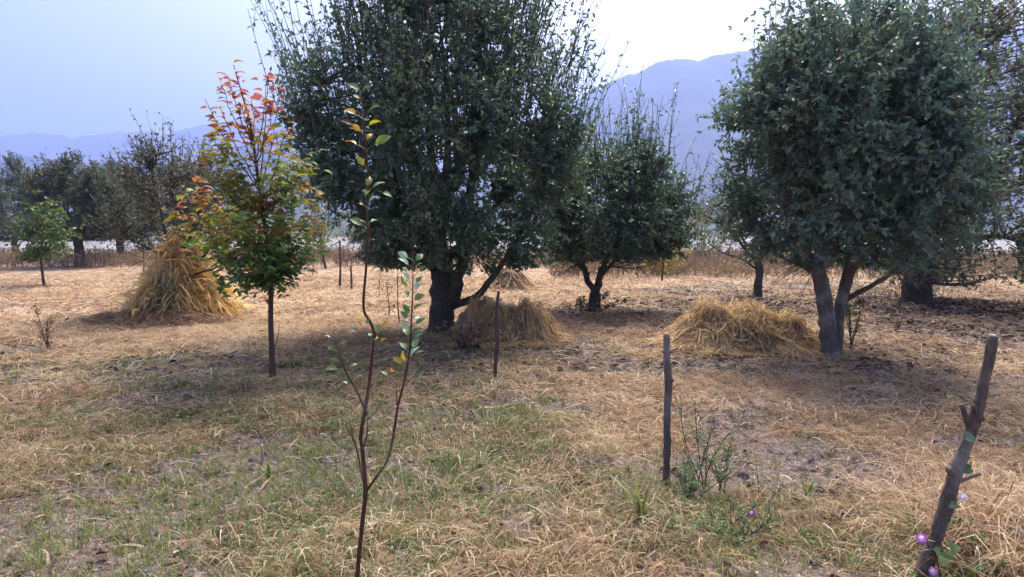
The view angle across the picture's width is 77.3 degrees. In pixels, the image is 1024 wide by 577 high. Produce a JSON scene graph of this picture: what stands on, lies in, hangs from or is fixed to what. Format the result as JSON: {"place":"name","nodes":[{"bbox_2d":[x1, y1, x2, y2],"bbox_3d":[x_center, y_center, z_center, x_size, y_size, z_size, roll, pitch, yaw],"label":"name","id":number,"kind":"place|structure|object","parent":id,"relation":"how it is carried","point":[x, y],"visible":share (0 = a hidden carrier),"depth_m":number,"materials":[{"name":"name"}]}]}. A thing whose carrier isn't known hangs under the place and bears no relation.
{"place":"outdoors","nodes":[
{"label":"outdoors","id":0,"kind":"place"},
{"bbox_2d":[0,132,406,226],"bbox_3d":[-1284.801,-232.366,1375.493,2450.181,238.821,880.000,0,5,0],"label":"foothill","id":1,"kind":"structure","parent":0,"point":[28,161],"depth_m":1336.18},
{"bbox_2d":[0,116,442,176],"bbox_3d":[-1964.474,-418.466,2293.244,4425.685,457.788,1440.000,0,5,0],"label":"hills","id":2,"kind":"structure","parent":0,"point":[36,144],"depth_m":2343.99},
{"bbox_2d":[0,240,1017,254],"bbox_3d":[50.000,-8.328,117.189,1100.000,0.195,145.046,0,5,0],"label":"riverbed","id":3,"kind":"structure","parent":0,"point":[999,243],"depth_m":89.90,"materials":[{"name":"grey"}]},
{"bbox_2d":[0,237,1023,576],"bbox_3d":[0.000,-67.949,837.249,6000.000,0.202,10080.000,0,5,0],"label":"ground","id":4,"kind":"structure","parent":0,"point":[788,465],"depth_m":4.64,"materials":[{"name":"beige plant"}]},
{"bbox_2d":[0,172,23,236],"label":"orchard tree","id":5,"kind":"object","parent":4,"relation":"on","point":[5,193],"visible":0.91,"depth_m":46.69,"materials":[{"name":"green plant"}]},
{"bbox_2d":[0,150,62,250],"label":"orchard tree","id":6,"kind":"object","parent":4,"relation":"on","point":[13,164],"visible":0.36,"depth_m":50.66,"materials":[{"name":"green plant"}]},
{"bbox_2d":[30,299,57,348],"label":"weed plant","id":7,"kind":"object","parent":4,"relation":"on","point":[50,321],"visible":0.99,"depth_m":8.61,"materials":[{"name":"brown plant"}]},
{"bbox_2d":[3,190,85,286],"bbox_3d":[-13.794,-1.410,18.925,1.798,2.997,1.821,0,5,0],"label":"sapling","id":8,"kind":"object","parent":4,"relation":"on","point":[42,247],"visible":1,"depth_m":18.72,"materials":[{"name":"green plant"}]},
{"bbox_2d":[8,147,146,266],"bbox_3d":[-21.291,-3.932,31.642,5.826,5.980,5.836,2,5,20],"label":"orchard tree","id":9,"kind":"object","parent":4,"relation":"on","point":[59,180],"visible":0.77,"depth_m":30.35,"materials":[{"name":"green plant"}]},
{"bbox_2d":[69,151,173,253],"bbox_3d":[-23.486,-4.866,38.338,6.042,6.730,5.438,4,6,42],"label":"orchard tree","id":10,"kind":"object","parent":4,"relation":"on","point":[116,171],"visible":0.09,"depth_m":38.23,"materials":[{"name":"green plant"}]},
{"bbox_2d":[74,225,255,329],"bbox_3d":[-6.279,-0.276,11.837,3.119,1.806,2.972,0,5,0],"label":"corn stack","id":11,"kind":"object","parent":4,"relation":"on","point":[169,290],"visible":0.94,"depth_m":11.44,"materials":[{"name":"plant"}]},
{"bbox_2d":[79,108,256,280],"bbox_3d":[-6.198,-1.302,11.951,3.140,3.891,3.103,0,5,0],"label":"pruned tree","id":12,"kind":"object","parent":4,"relation":"on","point":[150,160],"visible":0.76,"depth_m":11.62,"materials":[{"name":"green plant"}]},
{"bbox_2d":[131,153,231,240],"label":"orchard tree","id":13,"kind":"object","parent":4,"relation":"on","point":[184,184],"visible":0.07,"depth_m":41.69,"materials":[{"name":"green plant"}]},
{"bbox_2d":[190,168,261,250],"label":"orchard tree","id":14,"kind":"object","parent":4,"relation":"on","point":[230,209],"visible":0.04,"depth_m":45.08,"materials":[{"name":"green plant"}]},
{"bbox_2d":[161,59,335,379],"bbox_3d":[-2.809,-0.649,6.683,1.936,3.374,1.398,0,5,0],"label":"sapling","id":15,"kind":"object","parent":4,"relation":"on","point":[272,270],"visible":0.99,"depth_m":6.49,"materials":[{"name":"green plant"}]},
{"bbox_2d":[259,444,263,468],"bbox_3d":[-1.688,1.162,4.317,0.036,0.232,0.023,0,5,0],"label":"wooden stake","id":16,"kind":"object","parent":4,"relation":"on","point":[262,455],"visible":0.81,"depth_m":4.31,"materials":[{"name":"grey wood"}]},
{"bbox_2d":[256,464,273,479],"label":"grass tuft","id":17,"kind":"object","parent":4,"relation":"on","point":[268,471],"visible":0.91,"depth_m":4.09,"materials":[{"name":"green plant"}]},
{"bbox_2d":[260,152,314,255],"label":"tree","id":18,"kind":"object","parent":4,"relation":"on","point":[309,222],"visible":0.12,"depth_m":32.06,"materials":[{"name":"green plant"}]},
{"bbox_2d":[307,210,320,269],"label":"seedling","id":19,"kind":"object","parent":4,"relation":"on","point":[315,236],"visible":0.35,"depth_m":24.15,"materials":[{"name":"brown plant"}]},
{"bbox_2d":[296,142,350,268],"bbox_3d":[-8.808,-3.877,29.658,2.634,6.202,3.078,-2,5,-25],"label":"tree","id":20,"kind":"object","parent":4,"relation":"on","point":[322,238],"visible":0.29,"depth_m":29.50,"materials":[{"name":"green plant"}]},
{"bbox_2d":[339,240,340,289],"bbox_3d":[-4.910,-0.626,18.241,0.094,1.508,0.075,0,5,0],"label":"wooden stake","id":21,"kind":"object","parent":4,"relation":"on","point":[340,264],"visible":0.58,"depth_m":18.21,"materials":[{"name":"brown wood"}]},
{"bbox_2d":[350,266,352,289],"bbox_3d":[-4.487,-0.257,17.851,0.082,0.765,0.079,0,5,0],"label":"wooden stake","id":22,"kind":"object","parent":4,"relation":"on","point":[351,282],"visible":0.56,"depth_m":17.83,"materials":[{"name":"brown wood"}]},
{"bbox_2d":[338,193,383,257],"bbox_3d":[-7.279,-3.722,33.765,3.303,5.217,3.108,0,5,0],"label":"willow bush","id":23,"kind":"object","parent":4,"relation":"on","point":[352,234],"visible":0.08,"depth_m":33.24,"materials":[{"name":"green plant"}]},
{"bbox_2d":[324,83,425,576],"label":"sapling","id":24,"kind":"object","parent":4,"relation":"on","point":[381,139],"visible":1,"depth_m":2.70,"materials":[{"name":"green plant"}]},
{"bbox_2d":[377,277,395,314],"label":"seedling","id":25,"kind":"object","parent":4,"relation":"on","point":[388,296],"visible":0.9,"depth_m":11.77,"materials":[{"name":"brown plant"}]},
{"bbox_2d":[379,269,404,322],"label":"seedling","id":26,"kind":"object","parent":4,"relation":"on","point":[397,297],"visible":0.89,"depth_m":11.20,"materials":[{"name":"brown plant"}]},
{"bbox_2d":[247,0,630,334],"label":"orchard tree","id":27,"kind":"object","parent":4,"relation":"on","point":[427,213],"visible":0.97,"depth_m":8.98,"materials":[{"name":"green plant"}]},
{"bbox_2d":[433,312,522,349],"bbox_3d":[-0.537,0.607,8.508,0.962,0.488,1.058,-3,5,-29],"label":"weed plant","id":28,"kind":"object","parent":4,"relation":"on","point":[464,338],"visible":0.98,"depth_m":8.58,"materials":[{"name":"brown plant"}]},
{"bbox_2d":[493,290,499,376],"bbox_3d":[-0.166,0.522,6.723,0.081,1.014,0.051,0,5,0],"label":"wooden stake","id":29,"kind":"object","parent":4,"relation":"on","point":[497,337],"visible":0.81,"depth_m":6.71,"materials":[{"name":"brown wood"}]},
{"bbox_2d":[465,265,548,292],"bbox_3d":[-0.119,-0.326,18.132,2.602,0.822,2.586,0,5,0],"label":"straw heap","id":30,"kind":"object","parent":4,"relation":"on","point":[523,282],"visible":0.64,"depth_m":17.68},
{"bbox_2d":[436,291,579,350],"bbox_3d":[-0.033,0.418,9.348,2.157,0.814,1.906,0,5,0],"label":"straw heap","id":31,"kind":"object","parent":4,"relation":"on","point":[533,321],"visible":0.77,"depth_m":9.05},
{"bbox_2d":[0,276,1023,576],"bbox_3d":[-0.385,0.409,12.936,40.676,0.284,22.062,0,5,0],"label":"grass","id":32,"kind":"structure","parent":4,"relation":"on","point":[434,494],"depth_m":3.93,"materials":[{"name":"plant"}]},
{"bbox_2d":[0,276,1023,576],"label":"fallen leaves","id":33,"kind":"object","parent":4,"relation":"on","point":[932,306],"visible":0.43,"depth_m":8.14,"materials":[{"name":"beige plant"}]},
{"bbox_2d":[0,324,1023,576],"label":"ground herbs","id":34,"kind":"object","parent":4,"relation":"on","point":[272,516],"visible":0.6,"depth_m":3.94,"materials":[{"name":"green plant"}]},
{"bbox_2d":[0,242,1023,279],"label":"dry weeds","id":35,"kind":"object","parent":4,"relation":"on","point":[693,262],"visible":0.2,"depth_m":28.98,"materials":[{"name":"brown plant"}]},
{"bbox_2d":[0,209,1023,239],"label":"wood","id":36,"kind":"object","parent":4,"relation":"on","point":[296,231],"visible":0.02,"depth_m":223.14,"materials":[{"name":"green plant"}]},
{"bbox_2d":[0,332,1023,576],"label":"soil clods","id":37,"kind":"object","parent":4,"relation":"on","point":[584,408],"visible":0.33,"depth_m":4.50,"materials":[{"name":"brown soil"}]},
{"bbox_2d":[561,291,635,312],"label":"weed plant","id":38,"kind":"object","parent":4,"relation":"on","point":[589,308],"visible":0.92,"depth_m":12.35,"materials":[{"name":"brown plant"}]},
{"bbox_2d":[528,65,715,311],"bbox_3d":[1.977,-1.860,12.818,3.743,4.895,3.721,-2,5,-23],"label":"orchard tree","id":39,"kind":"object","parent":4,"relation":"on","point":[654,228],"visible":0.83,"depth_m":12.02,"materials":[{"name":"green plant"}]},
{"bbox_2d":[608,473,664,520],"bbox_3d":[0.650,1.063,3.321,0.288,0.271,0.276,0,5,0],"label":"grass tuft","id":40,"kind":"object","parent":4,"relation":"on","point":[637,505],"visible":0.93,"depth_m":3.30,"materials":[{"name":"green plant"}]},
{"bbox_2d":[661,259,663,281],"bbox_3d":[4.931,-0.653,20.980,0.089,1.070,0.074,0,5,0],"label":"wooden stake","id":41,"kind":"object","parent":4,"relation":"on","point":[662,270],"visible":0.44,"depth_m":20.96,"materials":[{"name":"brown wood"}]},
{"bbox_2d":[641,248,691,274],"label":"yellow shrub","id":42,"kind":"object","parent":4,"relation":"on","point":[671,266],"visible":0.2,"depth_m":24.10,"materials":[{"name":"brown plant"}]},
{"bbox_2d":[661,332,673,482],"bbox_3d":[0.954,0.771,3.961,0.086,1.005,0.055,0,5,0],"label":"wooden stake","id":43,"kind":"object","parent":4,"relation":"on","point":[668,378],"visible":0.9,"depth_m":3.94,"materials":[{"name":"brown wood"}]},
{"bbox_2d":[673,454,735,498],"bbox_3d":[1.081,1.103,3.730,0.280,0.268,0.346,-3,6,-31],"label":"weed plant","id":44,"kind":"object","parent":4,"relation":"on","point":[693,482],"visible":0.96,"depth_m":3.68,"materials":[{"name":"green plant"}]},
{"bbox_2d":[673,393,741,490],"bbox_3d":[1.165,0.950,3.883,0.352,0.600,0.429,0,5,0],"label":"weed plant","id":45,"kind":"object","parent":4,"relation":"on","point":[698,440],"visible":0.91,"depth_m":3.90,"materials":[{"name":"green plant"}]},
{"bbox_2d":[678,191,740,259],"bbox_3d":[9.178,-2.691,29.562,2.887,3.868,2.848,-4,6,-41],"label":"willow bush","id":46,"kind":"object","parent":4,"relation":"on","point":[702,246],"visible":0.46,"depth_m":29.54,"materials":[{"name":"green plant"}]},
{"bbox_2d":[701,441,739,494],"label":"weed plant","id":47,"kind":"object","parent":4,"relation":"on","point":[726,456],"visible":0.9,"depth_m":3.88,"materials":[{"name":"green plant"}]},
{"bbox_2d":[674,486,792,545],"bbox_3d":[1.088,1.171,3.156,0.500,0.234,0.474,4,6,40],"label":"weed plant","id":48,"kind":"object","parent":4,"relation":"on","point":[723,520],"visible":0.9,"depth_m":3.21,"materials":[{"name":"green plant"}]},
{"bbox_2d":[687,157,791,298],"bbox_3d":[5.702,-1.579,15.673,3.280,3.794,2.914,-4,6,-39],"label":"tree","id":49,"kind":"object","parent":4,"relation":"on","point":[758,281],"visible":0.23,"depth_m":15.60,"materials":[{"name":"green plant"}]},
{"bbox_2d":[635,292,856,358],"bbox_3d":[3.230,0.456,8.979,3.002,0.805,2.462,0,5,0],"label":"straw heap","id":50,"kind":"object","parent":4,"relation":"on","point":[706,328],"visible":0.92,"depth_m":8.57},
{"bbox_2d":[742,493,779,524],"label":"flowering vine","id":51,"kind":"object","parent":4,"relation":"on","point":[753,511],"visible":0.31,"depth_m":3.46,"materials":[{"name":"purple plant"}]},
{"bbox_2d":[752,458,786,502],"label":"weed plant","id":52,"kind":"object","parent":4,"relation":"on","point":[772,493],"visible":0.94,"depth_m":3.67,"materials":[{"name":"green plant"}]},
{"bbox_2d":[798,477,826,495],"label":"grass tuft","id":53,"kind":"object","parent":4,"relation":"on","point":[811,488],"visible":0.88,"depth_m":3.80,"materials":[{"name":"green plant"}]},
{"bbox_2d":[845,294,869,348],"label":"weed plant","id":54,"kind":"object","parent":4,"relation":"on","point":[848,323],"visible":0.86,"depth_m":8.59,"materials":[{"name":"green plant"}]},
{"bbox_2d":[694,0,1023,357],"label":"orchard tree","id":55,"kind":"object","parent":4,"relation":"on","point":[821,135],"visible":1,"depth_m":7.21,"materials":[{"name":"green plant"}]},
{"bbox_2d":[873,497,927,538],"bbox_3d":[1.960,1.164,3.248,0.269,0.240,0.227,3,6,34],"label":"grass tuft","id":56,"kind":"object","parent":4,"relation":"on","point":[913,522],"visible":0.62,"depth_m":3.23,"materials":[{"name":"green plant"}]},
{"bbox_2d":[864,0,1023,308],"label":"walnut tree","id":57,"kind":"object","parent":4,"relation":"on","point":[989,33],"visible":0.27,"depth_m":13.24,"materials":[{"name":"green plant"}]},
{"bbox_2d":[910,392,999,576],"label":"flowering vine","id":58,"kind":"object","parent":4,"relation":"on","point":[939,551],"visible":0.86,"depth_m":2.77,"materials":[{"name":"green plant"}]},
{"bbox_2d":[913,334,998,576],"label":"wooden stake","id":59,"kind":"object","parent":4,"relation":"on","point":[973,418],"visible":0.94,"depth_m":2.79,"materials":[{"name":"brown wood"}]},
{"bbox_2d":[926,505,1023,576],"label":"weed plant","id":60,"kind":"object","parent":4,"relation":"on","point":[983,569],"visible":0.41,"depth_m":2.90,"materials":[{"name":"green plant"}]},
{"bbox_2d":[0,0,1023,165],"label":"sky","id":61,"kind":"structure","parent":0,"point":[71,69],"materials":[{"name":"white"}]},
{"bbox_2d":[5,21,1023,236],"bbox_3d":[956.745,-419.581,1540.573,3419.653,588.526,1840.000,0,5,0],"label":"mountain","id":62,"kind":"structure","parent":0,"point":[698,86],"depth_m":1398.98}
]}

